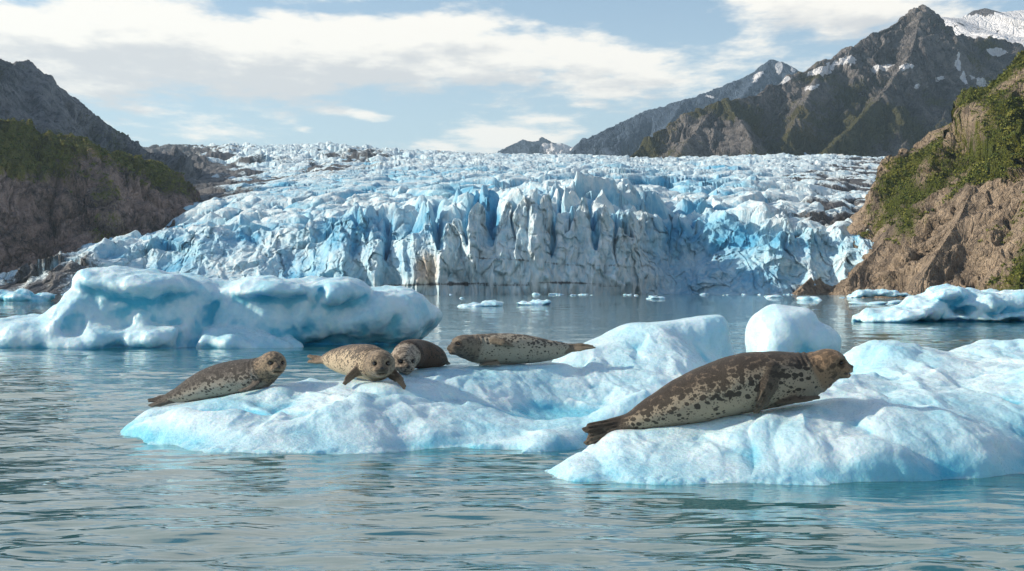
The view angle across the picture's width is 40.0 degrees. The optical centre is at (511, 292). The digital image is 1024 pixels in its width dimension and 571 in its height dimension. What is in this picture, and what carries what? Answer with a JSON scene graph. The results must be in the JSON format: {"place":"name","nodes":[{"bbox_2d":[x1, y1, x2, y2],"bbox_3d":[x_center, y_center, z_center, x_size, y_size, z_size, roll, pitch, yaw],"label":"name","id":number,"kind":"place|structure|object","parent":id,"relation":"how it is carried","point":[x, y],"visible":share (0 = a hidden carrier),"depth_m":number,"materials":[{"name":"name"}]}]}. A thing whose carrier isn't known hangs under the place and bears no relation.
{"place":"outdoors","nodes":[
{"label":"outdoors","id":0,"kind":"place"},
{"bbox_2d":[0,118,202,272],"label":"hill","id":1,"kind":"structure","parent":0,"point":[45,216],"depth_m":868.79,"materials":[{"name":"grey stone"}]},
{"bbox_2d":[0,117,197,242],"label":"shrub cover","id":2,"kind":"object","parent":1,"relation":"on","point":[21,145],"visible":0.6,"depth_m":905.73,"materials":[{"name":"green plant"}]},
{"bbox_2d":[0,59,211,179],"bbox_3d":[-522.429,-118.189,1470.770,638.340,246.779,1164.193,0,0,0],"label":"mountain","id":3,"kind":"structure","parent":0,"point":[29,89],"depth_m":1400.94,"materials":[{"name":"stone"}]},
{"bbox_2d":[0,141,884,294],"bbox_3d":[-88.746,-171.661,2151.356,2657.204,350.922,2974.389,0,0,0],"label":"glacier","id":4,"kind":"object","parent":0,"point":[431,222],"visible":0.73,"depth_m":755.71,"materials":[{"name":"blue ice"}]},
{"bbox_2d":[0,294,1023,570],"bbox_3d":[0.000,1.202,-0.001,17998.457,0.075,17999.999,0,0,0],"label":"water","id":5,"kind":"structure","parent":0,"point":[86,484],"depth_m":8.12,"materials":[{"name":"liquid"}]},
{"bbox_2d":[0,288,54,300],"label":"iceberg","id":6,"kind":"object","parent":5,"relation":"on","point":[22,294],"visible":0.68,"depth_m":183.87,"materials":[{"name":"white ice"}]},
{"bbox_2d":[0,265,442,349],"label":"iceberg","id":7,"kind":"object","parent":5,"relation":"on","point":[115,306],"visible":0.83,"depth_m":30.94,"materials":[{"name":"white ice"}]},
{"bbox_2d":[120,315,734,453],"bbox_3d":[0.080,1.017,12.624,7.178,1.566,4.413,0,0,-33],"label":"ice floe","id":8,"kind":"object","parent":5,"relation":"on","point":[558,404],"visible":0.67,"depth_m":11.78,"materials":[{"name":"white ice"}]},
{"bbox_2d":[148,351,286,406],"bbox_3d":[-2.547,0.767,12.414,1.444,0.514,0.391,0,0,25],"label":"harbour seal","id":9,"kind":"object","parent":8,"relation":"on","point":[267,369],"visible":0.94,"depth_m":12.24,"materials":[{"name":"grey fur"}]},
{"bbox_2d":[307,344,405,389],"bbox_3d":[-1.413,0.638,12.524,0.475,0.363,1.674,0,0,-23],"label":"harbour seal","id":10,"kind":"object","parent":8,"relation":"on","point":[351,362],"visible":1,"depth_m":12.10,"materials":[{"name":"beige fur"}]},
{"bbox_2d":[391,339,449,374],"bbox_3d":[-0.888,0.594,13.124,0.369,0.314,1.124,0,0,14],"label":"harbour seal","id":11,"kind":"object","parent":8,"relation":"on","point":[409,355],"visible":0.91,"depth_m":12.93,"materials":[{"name":"brown fur"}]},
{"bbox_2d":[446,333,595,365],"bbox_3d":[0.050,0.545,13.462,1.484,0.306,0.378,0,0,-13],"label":"harbour seal","id":12,"kind":"object","parent":8,"relation":"on","point":[495,349],"visible":1,"depth_m":13.33,"materials":[{"name":"fur"}]},
{"bbox_2d":[457,300,503,306],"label":"ice floe","id":13,"kind":"object","parent":5,"relation":"on","point":[491,303],"visible":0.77,"depth_m":117.33,"materials":[{"name":"white ice"}]},
{"bbox_2d":[517,299,550,304],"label":"ice floe","id":14,"kind":"object","parent":5,"relation":"on","point":[540,302],"visible":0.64,"depth_m":129.11,"materials":[{"name":"ice"}]},
{"bbox_2d":[646,296,664,298],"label":"drift ice","id":15,"kind":"structure","parent":5,"relation":"on","point":[660,297],"depth_m":249.03,"materials":[{"name":"white ice"}]},
{"bbox_2d":[765,295,782,297],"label":"drift ice","id":16,"kind":"structure","parent":5,"relation":"on","point":[774,296],"depth_m":298.89,"materials":[{"name":"white ice"}]},
{"bbox_2d":[545,339,1023,485],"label":"ice floe","id":17,"kind":"object","parent":5,"relation":"on","point":[892,410],"visible":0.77,"depth_m":9.39,"materials":[{"name":"white ice"}]},
{"bbox_2d":[582,349,854,444],"bbox_3d":[1.449,0.725,9.774,1.933,0.664,0.486,0,0,0],"label":"harbour seal","id":18,"kind":"object","parent":17,"relation":"on","point":[743,383],"visible":1,"depth_m":9.64,"materials":[{"name":"fur"}]},
{"bbox_2d":[745,304,840,352],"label":"iceberg","id":19,"kind":"object","parent":5,"relation":"on","point":[780,327],"visible":0.43,"depth_m":17.61,"materials":[{"name":"white ice"}]},
{"bbox_2d":[797,296,820,299],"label":"drift ice","id":20,"kind":"structure","parent":5,"relation":"on","point":[808,298],"depth_m":209.00,"materials":[{"name":"white ice"}]},
{"bbox_2d":[848,301,887,303],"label":"drift ice","id":21,"kind":"structure","parent":5,"relation":"on","point":[879,302],"depth_m":139.07,"materials":[{"name":"white ice"}]},
{"bbox_2d":[847,289,910,297],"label":"iceberg","id":22,"kind":"object","parent":5,"relation":"on","point":[867,293],"visible":0.94,"depth_m":298.84,"materials":[{"name":"white ice"}]},
{"bbox_2d":[887,300,901,303],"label":"drift ice","id":23,"kind":"structure","parent":5,"relation":"on","point":[895,302],"depth_m":148.94,"materials":[{"name":"white ice"}]},
{"bbox_2d":[852,284,1023,322],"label":"iceberg","id":24,"kind":"object","parent":5,"relation":"on","point":[945,303],"visible":0.88,"depth_m":56.17,"materials":[{"name":"white ice"}]},
{"bbox_2d":[0,0,1023,153],"label":"sky","id":25,"kind":"structure","parent":0,"point":[482,76],"materials":[{"name":"white"}]},
{"bbox_2d":[497,137,572,154],"bbox_3d":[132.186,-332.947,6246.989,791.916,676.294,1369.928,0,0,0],"label":"mountain","id":26,"kind":"structure","parent":0,"point":[542,145],"depth_m":6016.25,"materials":[{"name":"grey stone"}]},
{"bbox_2d":[567,59,798,155],"bbox_3d":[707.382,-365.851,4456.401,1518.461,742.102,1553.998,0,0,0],"label":"mountain","id":27,"kind":"structure","parent":0,"point":[626,137],"depth_m":4231.69,"materials":[{"name":"grey stone"}]},
{"bbox_2d":[629,4,1023,158],"bbox_3d":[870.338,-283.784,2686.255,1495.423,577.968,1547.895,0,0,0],"label":"mountain","id":28,"kind":"structure","parent":0,"point":[902,82],"depth_m":2557.22,"materials":[{"name":"grey stone"}]},
{"bbox_2d":[792,54,1023,294],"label":"cliff","id":29,"kind":"structure","parent":0,"point":[943,246],"depth_m":683.20,"materials":[{"name":"brown stone"}]},
{"bbox_2d":[846,49,1023,284],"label":"shrub cover","id":30,"kind":"object","parent":29,"relation":"on","point":[976,169],"visible":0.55,"depth_m":705.63,"materials":[{"name":"green plant"}]},
{"bbox_2d":[940,8,1023,45],"bbox_3d":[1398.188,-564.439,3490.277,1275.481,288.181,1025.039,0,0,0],"label":"mountain","id":31,"kind":"structure","parent":0,"point":[1008,26],"depth_m":3325.88,"materials":[{"name":"white snow"}]}
]}

